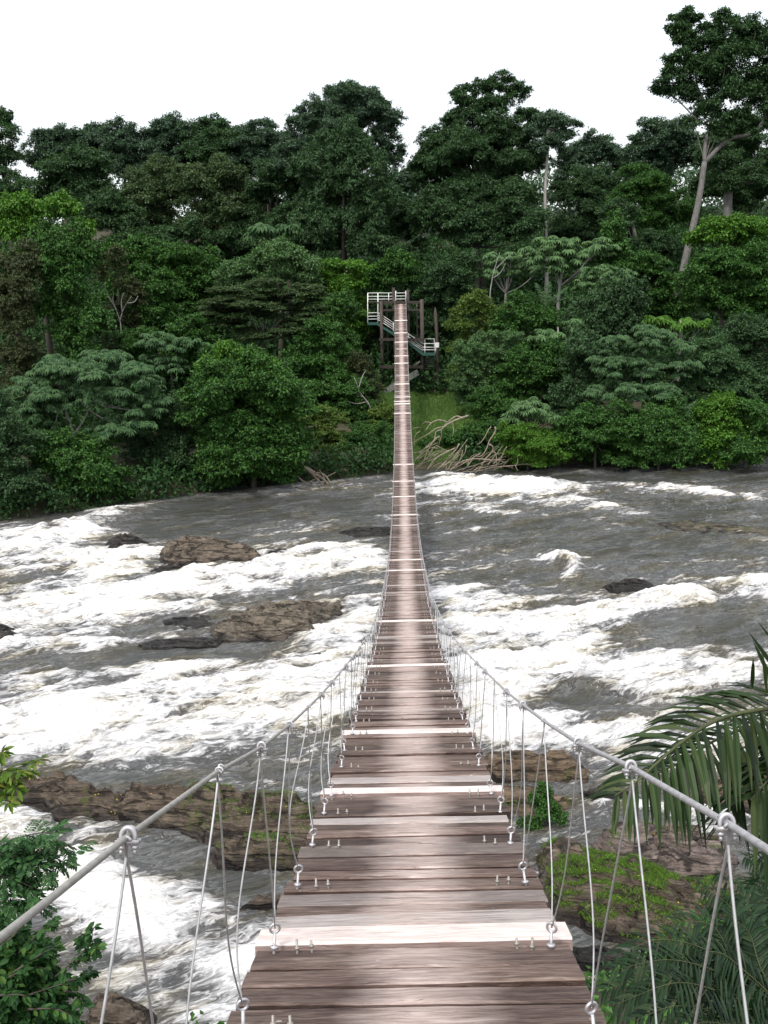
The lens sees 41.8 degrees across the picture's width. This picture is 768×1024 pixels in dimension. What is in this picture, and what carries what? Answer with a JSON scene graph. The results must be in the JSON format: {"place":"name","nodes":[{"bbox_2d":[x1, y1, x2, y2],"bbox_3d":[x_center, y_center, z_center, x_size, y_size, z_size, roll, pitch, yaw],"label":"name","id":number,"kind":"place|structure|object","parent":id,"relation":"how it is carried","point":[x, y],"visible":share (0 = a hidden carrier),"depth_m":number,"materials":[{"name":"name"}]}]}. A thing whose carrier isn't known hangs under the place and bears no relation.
{"place":"outdoors","nodes":[
{"label":"outdoors","id":0,"kind":"place"},
{"bbox_2d":[0,455,767,1023],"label":"river water","id":1,"kind":"structure","parent":0,"point":[522,567],"depth_m":45.30,"materials":[{"name":"liquid"}]},
{"bbox_2d":[0,771,315,846],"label":"rock","id":2,"kind":"object","parent":1,"relation":"in","point":[61,796],"visible":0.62,"depth_m":30.73,"materials":[{"name":"stone"}]},
{"bbox_2d":[114,780,719,857],"bbox_3d":[0.481,8.860,29.874,17.717,1.081,4.118,-1,13,1],"label":"moss","id":3,"kind":"object","parent":2,"relation":"on","point":[259,832],"visible":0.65,"depth_m":29.92,"materials":[{"name":"green plant"}]},
{"bbox_2d":[138,637,222,649],"bbox_3d":[-9.380,6.510,46.364,4.750,1.341,2.200,-1,13,1],"label":"rock","id":4,"kind":"object","parent":1,"relation":"in","point":[186,643],"visible":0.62,"depth_m":45.94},
{"bbox_2d":[159,534,260,567],"bbox_3d":[-10.423,2.648,60.602,7.931,2.560,5.768,-1,13,1],"label":"rock","id":5,"kind":"object","parent":1,"relation":"in","point":[184,550],"visible":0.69,"depth_m":59.27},
{"bbox_2d":[209,833,306,871],"bbox_3d":[-3.246,10.107,28.834,4.550,1.888,2.300,-1,13,1],"label":"rock","id":6,"kind":"object","parent":1,"relation":"in","point":[234,852],"visible":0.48,"depth_m":28.37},
{"bbox_2d":[209,599,343,642],"bbox_3d":[-5.081,5.545,48.565,7.512,2.052,6.146,-1,13,1],"label":"rock","id":7,"kind":"object","parent":1,"relation":"in","point":[283,620],"visible":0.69,"depth_m":47.22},
{"bbox_2d":[500,785,572,817],"bbox_3d":[4.210,9.437,31.434,4.450,1.700,3.050,-1,13,1],"label":"rock","id":8,"kind":"object","parent":1,"relation":"in","point":[565,803],"visible":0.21,"depth_m":30.97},
{"bbox_2d":[515,781,569,830],"bbox_3d":[4.773,9.664,30.098,1.691,3.323,1.016,-1,13,1],"label":"riverside bush","id":9,"kind":"object","parent":8,"relation":"on","point":[540,801],"visible":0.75,"depth_m":29.82,"materials":[{"name":"green plant"}]},
{"bbox_2d":[484,750,590,783],"bbox_3d":[4.723,8.783,33.460,5.250,2.052,2.700,-1,13,1],"label":"rock","id":10,"kind":"object","parent":1,"relation":"in","point":[561,765],"visible":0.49,"depth_m":32.88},
{"bbox_2d":[591,821,739,880],"bbox_3d":[7.922,9.803,28.456,4.950,2.158,3.550,-1,13,1],"label":"rock","id":11,"kind":"object","parent":1,"relation":"in","point":[700,860],"visible":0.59,"depth_m":27.73,"materials":[{"name":"stone"}]},
{"bbox_2d":[658,520,767,535],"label":"rock","id":12,"kind":"object","parent":1,"relation":"in","point":[690,525],"visible":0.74,"depth_m":64.82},
{"bbox_2d":[0,205,767,1023],"bbox_3d":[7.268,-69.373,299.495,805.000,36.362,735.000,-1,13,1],"label":"ground","id":13,"kind":"structure","parent":0,"point":[118,459],"depth_m":85.23,"materials":[{"name":"plant"}]},
{"bbox_2d":[0,105,32,250],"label":"rainforest tree","id":14,"kind":"object","parent":13,"relation":"on","point":[17,182],"visible":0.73,"depth_m":117.02,"materials":[{"name":"green plant"}]},
{"bbox_2d":[0,745,49,813],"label":"twiggy shrub","id":15,"kind":"object","parent":13,"relation":"on","point":[9,783],"visible":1,"depth_m":13.96,"materials":[{"name":"green plant"}]},
{"bbox_2d":[0,236,50,398],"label":"vine column","id":16,"kind":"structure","parent":13,"relation":"on","point":[21,356],"depth_m":87.46,"materials":[{"name":"green plant"}]},
{"bbox_2d":[0,388,50,505],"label":"bush","id":17,"kind":"object","parent":13,"relation":"on","point":[14,475],"visible":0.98,"depth_m":72.41,"materials":[{"name":"green plant"}]},
{"bbox_2d":[0,912,85,1023],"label":"leafy shrub","id":18,"kind":"object","parent":13,"relation":"on","point":[11,960],"visible":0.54,"depth_m":10.35,"materials":[{"name":"green plant"}]},
{"bbox_2d":[0,819,97,924],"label":"feather leaf shrub","id":19,"kind":"object","parent":13,"relation":"on","point":[20,871],"visible":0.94,"depth_m":12.84,"materials":[{"name":"green plant"}]},
{"bbox_2d":[0,186,98,386],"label":"tree","id":20,"kind":"object","parent":13,"relation":"on","point":[20,210],"visible":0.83,"depth_m":91.16,"materials":[{"name":"green plant"}]},
{"bbox_2d":[0,897,107,1023],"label":"shrub spray","id":21,"kind":"object","parent":13,"relation":"on","point":[75,983],"visible":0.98,"depth_m":10.10,"materials":[{"name":"green plant"}]},
{"bbox_2d":[17,122,93,231],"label":"rainforest tree","id":22,"kind":"object","parent":13,"relation":"on","point":[51,140],"visible":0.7,"depth_m":165.37,"materials":[{"name":"green plant"}]},
{"bbox_2d":[0,216,116,381],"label":"vine thicket","id":23,"kind":"object","parent":13,"relation":"on","point":[67,259],"visible":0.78,"depth_m":90.03,"materials":[{"name":"green plant"}]},
{"bbox_2d":[26,143,127,245],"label":"rainforest tree","id":24,"kind":"object","parent":13,"relation":"on","point":[82,173],"visible":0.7,"depth_m":142.13,"materials":[{"name":"green plant"}]},
{"bbox_2d":[22,425,136,498],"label":"bush","id":25,"kind":"object","parent":13,"relation":"on","point":[95,473],"visible":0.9,"depth_m":74.88,"materials":[{"name":"green plant"}]},
{"bbox_2d":[4,349,175,440],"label":"umbrella tree","id":26,"kind":"object","parent":13,"relation":"on","point":[43,400],"visible":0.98,"depth_m":77.59,"materials":[{"name":"green plant"}]},
{"bbox_2d":[90,243,151,353],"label":"rainforest tree","id":27,"kind":"object","parent":13,"relation":"on","point":[133,289],"visible":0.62,"depth_m":99.59,"materials":[{"name":"green plant"}]},
{"bbox_2d":[85,991,156,1023],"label":"rock","id":28,"kind":"object","parent":13,"relation":"on","point":[119,1009],"visible":0.92,"depth_m":21.77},
{"bbox_2d":[93,112,162,195],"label":"rainforest tree","id":29,"kind":"object","parent":13,"relation":"on","point":[118,143],"visible":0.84,"depth_m":161.82,"materials":[{"name":"green plant"}]},
{"bbox_2d":[94,232,184,312],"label":"rainforest tree","id":30,"kind":"object","parent":13,"relation":"on","point":[140,249],"visible":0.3,"depth_m":110.43,"materials":[{"name":"green plant"}]},
{"bbox_2d":[76,185,218,258],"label":"rainforest tree","id":31,"kind":"object","parent":13,"relation":"on","point":[108,208],"visible":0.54,"depth_m":131.99,"materials":[{"name":"green plant"}]},
{"bbox_2d":[106,153,191,230],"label":"rainforest tree","id":32,"kind":"object","parent":13,"relation":"on","point":[142,189],"visible":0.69,"depth_m":139.88,"materials":[{"name":"green plant"}]},
{"bbox_2d":[126,263,187,354],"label":"rainforest tree","id":33,"kind":"object","parent":13,"relation":"on","point":[159,310],"visible":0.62,"depth_m":101.15,"materials":[{"name":"green plant"}]},
{"bbox_2d":[118,388,202,473],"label":"bush","id":34,"kind":"object","parent":13,"relation":"on","point":[173,439],"visible":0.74,"depth_m":81.01,"materials":[{"name":"green plant"}]},
{"bbox_2d":[123,110,202,211],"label":"rainforest tree","id":35,"kind":"object","parent":13,"relation":"on","point":[163,136],"visible":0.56,"depth_m":162.96,"materials":[{"name":"green plant"}]},
{"bbox_2d":[109,311,219,394],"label":"rainforest tree","id":36,"kind":"object","parent":13,"relation":"on","point":[129,338],"visible":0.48,"depth_m":94.88,"materials":[{"name":"green plant"}]},
{"bbox_2d":[132,331,209,392],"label":"umbrella tree","id":37,"kind":"object","parent":13,"relation":"on","point":[168,363],"visible":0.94,"depth_m":91.33,"materials":[{"name":"green plant"}]},
{"bbox_2d":[143,242,229,329],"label":"rainforest tree","id":38,"kind":"object","parent":13,"relation":"on","point":[180,261],"visible":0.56,"depth_m":108.63,"materials":[{"name":"green plant"}]},
{"bbox_2d":[171,112,256,180],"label":"rainforest tree","id":39,"kind":"object","parent":13,"relation":"on","point":[217,135],"visible":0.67,"depth_m":162.20,"materials":[{"name":"green plant"}]},
{"bbox_2d":[163,151,284,259],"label":"rainforest tree","id":40,"kind":"object","parent":13,"relation":"on","point":[227,179],"visible":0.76,"depth_m":135.44,"materials":[{"name":"green plant"}]},
{"bbox_2d":[170,341,321,489],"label":"round bush","id":41,"kind":"object","parent":13,"relation":"on","point":[231,402],"visible":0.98,"depth_m":77.90,"materials":[{"name":"green plant"}]},
{"bbox_2d":[193,338,304,442],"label":"bush","id":42,"kind":"object","parent":13,"relation":"on","point":[223,347],"visible":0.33,"depth_m":78.66,"materials":[{"name":"green plant"}]},
{"bbox_2d":[226,116,287,187],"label":"rainforest tree","id":43,"kind":"object","parent":13,"relation":"on","point":[260,139],"visible":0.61,"depth_m":161.29,"materials":[{"name":"green plant"}]},
{"bbox_2d":[186,277,332,352],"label":"acacia tree","id":44,"kind":"object","parent":13,"relation":"on","point":[264,304],"visible":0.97,"depth_m":96.25,"materials":[{"name":"green plant"}]},
{"bbox_2d":[212,158,311,256],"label":"rainforest tree","id":45,"kind":"object","parent":13,"relation":"on","point":[271,183],"visible":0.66,"depth_m":134.09,"materials":[{"name":"green plant"}]},
{"bbox_2d":[211,233,323,360],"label":"rainforest tree","id":46,"kind":"object","parent":13,"relation":"on","point":[270,259],"visible":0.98,"depth_m":104.67,"materials":[{"name":"green plant"}]},
{"bbox_2d":[278,315,352,400],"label":"rainforest tree","id":47,"kind":"object","parent":13,"relation":"on","point":[318,363],"visible":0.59,"depth_m":95.14,"materials":[{"name":"green plant"}]},
{"bbox_2d":[296,403,355,452],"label":"bush","id":48,"kind":"object","parent":13,"relation":"on","point":[325,429],"visible":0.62,"depth_m":88.37,"materials":[{"name":"green plant"}]},
{"bbox_2d":[310,290,364,368],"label":"rainforest tree","id":49,"kind":"object","parent":13,"relation":"on","point":[337,305],"visible":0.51,"depth_m":104.76,"materials":[{"name":"green plant"}]},
{"bbox_2d":[270,79,409,274],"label":"dome tree","id":50,"kind":"object","parent":13,"relation":"on","point":[368,106],"visible":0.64,"depth_m":128.08,"materials":[{"name":"green plant"}]},
{"bbox_2d":[306,257,375,339],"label":"rainforest tree","id":51,"kind":"object","parent":13,"relation":"on","point":[332,270],"visible":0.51,"depth_m":109.22,"materials":[{"name":"green plant"}]},
{"bbox_2d":[284,112,401,276],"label":"vine curtained tree","id":52,"kind":"object","parent":13,"relation":"on","point":[338,179],"visible":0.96,"depth_m":118.33,"materials":[{"name":"green plant"}]},
{"bbox_2d":[305,371,383,423],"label":"bush","id":53,"kind":"object","parent":13,"relation":"on","point":[338,395],"visible":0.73,"depth_m":93.16,"materials":[{"name":"green plant"}]},
{"bbox_2d":[265,186,431,253],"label":"rainforest tree","id":54,"kind":"object","parent":13,"relation":"on","point":[398,224],"visible":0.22,"depth_m":126.30,"materials":[{"name":"green plant"}]},
{"bbox_2d":[340,349,385,406],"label":"bush","id":55,"kind":"object","parent":13,"relation":"on","point":[358,362],"visible":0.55,"depth_m":95.71,"materials":[{"name":"green plant"}]},
{"bbox_2d":[338,420,393,450],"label":"bush","id":56,"kind":"object","parent":13,"relation":"on","point":[379,430],"visible":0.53,"depth_m":89.49,"materials":[{"name":"green plant"}]},
{"bbox_2d":[0,197,767,449],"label":"undergrowth","id":57,"kind":"object","parent":13,"relation":"on","point":[434,253],"visible":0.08,"depth_m":116.84,"materials":[{"name":"green plant"}]},
{"bbox_2d":[0,426,767,521],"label":"bankside foliage","id":58,"kind":"object","parent":13,"relation":"on","point":[471,450],"visible":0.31,"depth_m":79.63,"materials":[{"name":"green plant"}]},
{"bbox_2d":[362,246,429,333],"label":"rainforest tree","id":59,"kind":"object","parent":13,"relation":"on","point":[391,269],"visible":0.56,"depth_m":113.27,"materials":[{"name":"green plant"}]},
{"bbox_2d":[27,162,767,241],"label":"forest","id":60,"kind":"object","parent":13,"relation":"on","point":[687,173],"visible":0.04,"depth_m":175.28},
{"bbox_2d":[367,288,434,392],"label":"stair tower","id":61,"kind":"structure","parent":13,"relation":"on","point":[413,375],"depth_m":106.47,"materials":[{"name":"brown metal"}]},
{"bbox_2d":[0,303,767,1023],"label":"suspension footbridge","id":62,"kind":"object","parent":61,"relation":"attached to","point":[414,893],"visible":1,"depth_m":4.65,"materials":[{"name":"brown wood"}]},
{"bbox_2d":[362,297,442,371],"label":"rainforest tree","id":63,"kind":"object","parent":13,"relation":"on","point":[413,351],"visible":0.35,"depth_m":111.52,"materials":[{"name":"green plant"}]},
{"bbox_2d":[368,386,507,465],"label":"grass","id":64,"kind":"structure","parent":13,"relation":"on","point":[423,405],"depth_m":99.10,"materials":[{"name":"green plant"}]},
{"bbox_2d":[399,248,490,356],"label":"rainforest tree","id":65,"kind":"object","parent":13,"relation":"on","point":[455,271],"visible":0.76,"depth_m":112.89,"materials":[{"name":"green plant"}]},
{"bbox_2d":[415,418,503,448],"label":"bush","id":66,"kind":"object","parent":13,"relation":"on","point":[480,427],"visible":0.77,"depth_m":89.46,"materials":[{"name":"green plant"}]},
{"bbox_2d":[180,893,755,1023],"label":"bank undergrowth","id":67,"kind":"object","parent":13,"relation":"on","point":[603,1008],"visible":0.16,"depth_m":21.71,"materials":[{"name":"green plant"}]},
{"bbox_2d":[413,415,528,472],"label":"fallen branches","id":68,"kind":"object","parent":13,"relation":"on","point":[472,458],"visible":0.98,"depth_m":84.70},
{"bbox_2d":[441,287,510,381],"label":"bush","id":69,"kind":"object","parent":13,"relation":"on","point":[477,301],"visible":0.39,"depth_m":102.55,"materials":[{"name":"green plant"}]},
{"bbox_2d":[400,68,552,298],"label":"ragged tree","id":70,"kind":"object","parent":13,"relation":"on","point":[484,148],"visible":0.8,"depth_m":125.81,"materials":[{"name":"green plant"}]},
{"bbox_2d":[404,174,555,292],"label":"rainforest tree","id":71,"kind":"object","parent":13,"relation":"on","point":[459,219],"visible":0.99,"depth_m":119.57,"materials":[{"name":"green plant"}]},
{"bbox_2d":[447,328,525,409],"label":"bush","id":72,"kind":"object","parent":13,"relation":"on","point":[487,356],"visible":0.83,"depth_m":97.53,"materials":[{"name":"green plant"}]},
{"bbox_2d":[464,384,521,429],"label":"bush","id":73,"kind":"object","parent":13,"relation":"on","point":[489,405],"visible":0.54,"depth_m":90.14,"materials":[{"name":"green plant"}]},
{"bbox_2d":[482,251,547,302],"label":"umbrella tree","id":74,"kind":"object","parent":13,"relation":"on","point":[515,267],"visible":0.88,"depth_m":111.30,"materials":[{"name":"green plant"}]},
{"bbox_2d":[486,289,565,378],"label":"bush","id":75,"kind":"object","parent":13,"relation":"on","point":[537,316],"visible":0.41,"depth_m":100.91,"materials":[{"name":"green plant"}]},
{"bbox_2d":[498,396,562,467],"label":"umbrella tree","id":76,"kind":"object","parent":13,"relation":"on","point":[533,408],"visible":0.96,"depth_m":85.44,"materials":[{"name":"green plant"}]},
{"bbox_2d":[492,419,572,469],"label":"bush","id":77,"kind":"object","parent":13,"relation":"on","point":[529,444],"visible":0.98,"depth_m":84.28,"materials":[{"name":"green plant"}]},
{"bbox_2d":[485,338,589,401],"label":"bush","id":78,"kind":"object","parent":13,"relation":"on","point":[526,375],"visible":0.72,"depth_m":95.94,"materials":[{"name":"green plant"}]},
{"bbox_2d":[520,108,584,294],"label":"layered tree","id":79,"kind":"object","parent":13,"relation":"on","point":[549,125],"visible":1,"depth_m":123.38,"materials":[{"name":"green plant"}]},
{"bbox_2d":[516,235,622,341],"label":"umbrella tree","id":80,"kind":"object","parent":13,"relation":"on","point":[558,252],"visible":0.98,"depth_m":106.98,"materials":[{"name":"green plant"}]},
{"bbox_2d":[541,322,614,416],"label":"rainforest tree","id":81,"kind":"object","parent":13,"relation":"on","point":[567,394],"visible":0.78,"depth_m":93.40,"materials":[{"name":"green plant"}]},
{"bbox_2d":[548,126,626,182],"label":"rainforest tree","id":82,"kind":"object","parent":13,"relation":"on","point":[587,151],"visible":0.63,"depth_m":163.71,"materials":[{"name":"green plant"}]},
{"bbox_2d":[542,161,635,261],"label":"rainforest tree","id":83,"kind":"object","parent":13,"relation":"on","point":[587,195],"visible":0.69,"depth_m":135.62,"materials":[{"name":"green plant"}]},
{"bbox_2d":[542,398,642,467],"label":"bush","id":84,"kind":"object","parent":13,"relation":"on","point":[585,433],"visible":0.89,"depth_m":84.79,"materials":[{"name":"green plant"}]},
{"bbox_2d":[557,265,652,382],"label":"rainforest tree","id":85,"kind":"object","parent":13,"relation":"on","point":[611,308],"visible":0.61,"depth_m":98.94,"materials":[{"name":"green plant"}]},
{"bbox_2d":[597,206,637,271],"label":"cone tree","id":86,"kind":"object","parent":13,"relation":"on","point":[617,223],"visible":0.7,"depth_m":109.10,"materials":[{"name":"green plant"}]},
{"bbox_2d":[593,196,684,261],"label":"slanting tree","id":87,"kind":"object","parent":13,"relation":"on","point":[653,240],"visible":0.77,"depth_m":118.85,"materials":[{"name":"green plant"}]},
{"bbox_2d":[581,323,705,422],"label":"umbrella tree","id":88,"kind":"object","parent":13,"relation":"on","point":[640,374],"visible":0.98,"depth_m":86.49,"materials":[{"name":"green plant"}]},
{"bbox_2d":[536,837,764,950],"bbox_3d":[6.794,10.372,26.074,7.973,2.163,5.259,5,14,24],"label":"rock","id":89,"kind":"object","parent":13,"relation":"on","point":[681,889],"visible":0.34,"depth_m":25.62,"materials":[{"name":"stone"}]},
{"bbox_2d":[540,835,744,945],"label":"ledge grass","id":90,"kind":"structure","parent":89,"relation":"on","point":[663,876],"depth_m":26.07,"materials":[{"name":"green plant"}]},
{"bbox_2d":[605,162,706,263],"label":"rainforest tree","id":91,"kind":"object","parent":13,"relation":"on","point":[646,187],"visible":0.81,"depth_m":126.04,"materials":[{"name":"green plant"}]},
{"bbox_2d":[615,113,702,182],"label":"rainforest tree","id":92,"kind":"object","parent":13,"relation":"on","point":[668,146],"visible":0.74,"depth_m":147.35,"materials":[{"name":"green plant"}]},
{"bbox_2d":[614,249,708,338],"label":"rainforest tree","id":93,"kind":"object","parent":13,"relation":"on","point":[664,302],"visible":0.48,"depth_m":106.73,"materials":[{"name":"green plant"}]},
{"bbox_2d":[617,392,713,469],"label":"bush","id":94,"kind":"object","parent":13,"relation":"on","point":[664,441],"visible":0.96,"depth_m":83.83,"materials":[{"name":"green plant"}]},
{"bbox_2d":[585,608,767,898],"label":"palm","id":95,"kind":"object","parent":13,"relation":"on","point":[737,766],"visible":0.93,"depth_m":6.95,"materials":[{"name":"green plant"}]},
{"bbox_2d":[596,852,767,1023],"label":"palm","id":96,"kind":"object","parent":13,"relation":"on","point":[753,939],"visible":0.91,"depth_m":12.11,"materials":[{"name":"green plant"}]},
{"bbox_2d":[646,5,767,296],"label":"leaning tree","id":97,"kind":"object","parent":13,"relation":"on","point":[717,69],"visible":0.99,"depth_m":105.17,"materials":[{"name":"green plant"}]},
{"bbox_2d":[664,333,767,428],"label":"bush","id":98,"kind":"object","parent":13,"relation":"on","point":[721,378],"visible":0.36,"depth_m":86.89,"materials":[{"name":"green plant"}]},
{"bbox_2d":[671,235,767,347],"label":"rainforest tree","id":99,"kind":"object","parent":13,"relation":"on","point":[736,268],"visible":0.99,"depth_m":92.50,"materials":[{"name":"green plant"}]},
{"bbox_2d":[685,389,758,469],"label":"bush","id":100,"kind":"object","parent":13,"relation":"on","point":[708,412],"visible":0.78,"depth_m":83.96,"materials":[{"name":"green plant"}]},
{"bbox_2d":[681,212,767,342],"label":"rainforest tree","id":101,"kind":"object","parent":13,"relation":"on","point":[737,230],"visible":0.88,"depth_m":96.28,"materials":[{"name":"green plant"}]},
{"bbox_2d":[683,105,767,217],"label":"rainforest tree","id":102,"kind":"object","parent":13,"relation":"on","point":[744,202],"visible":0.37,"depth_m":138.01,"materials":[{"name":"green plant"}]},
{"bbox_2d":[690,132,767,217],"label":"rainforest tree","id":103,"kind":"object","parent":13,"relation":"on","point":[730,182],"visible":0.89,"depth_m":122.68,"materials":[{"name":"green plant"}]},
{"bbox_2d":[707,310,767,426],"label":"bush","id":104,"kind":"object","parent":13,"relation":"on","point":[748,335],"visible":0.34,"depth_m":88.94,"materials":[{"name":"green plant"}]},
{"bbox_2d":[715,396,767,467],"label":"bush","id":105,"kind":"object","parent":13,"relation":"on","point":[754,445],"visible":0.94,"depth_m":83.25,"materials":[{"name":"green plant"}]},
{"bbox_2d":[0,0,767,223],"label":"sky","id":106,"kind":"structure","parent":0,"point":[71,62],"materials":[{"name":"white"}]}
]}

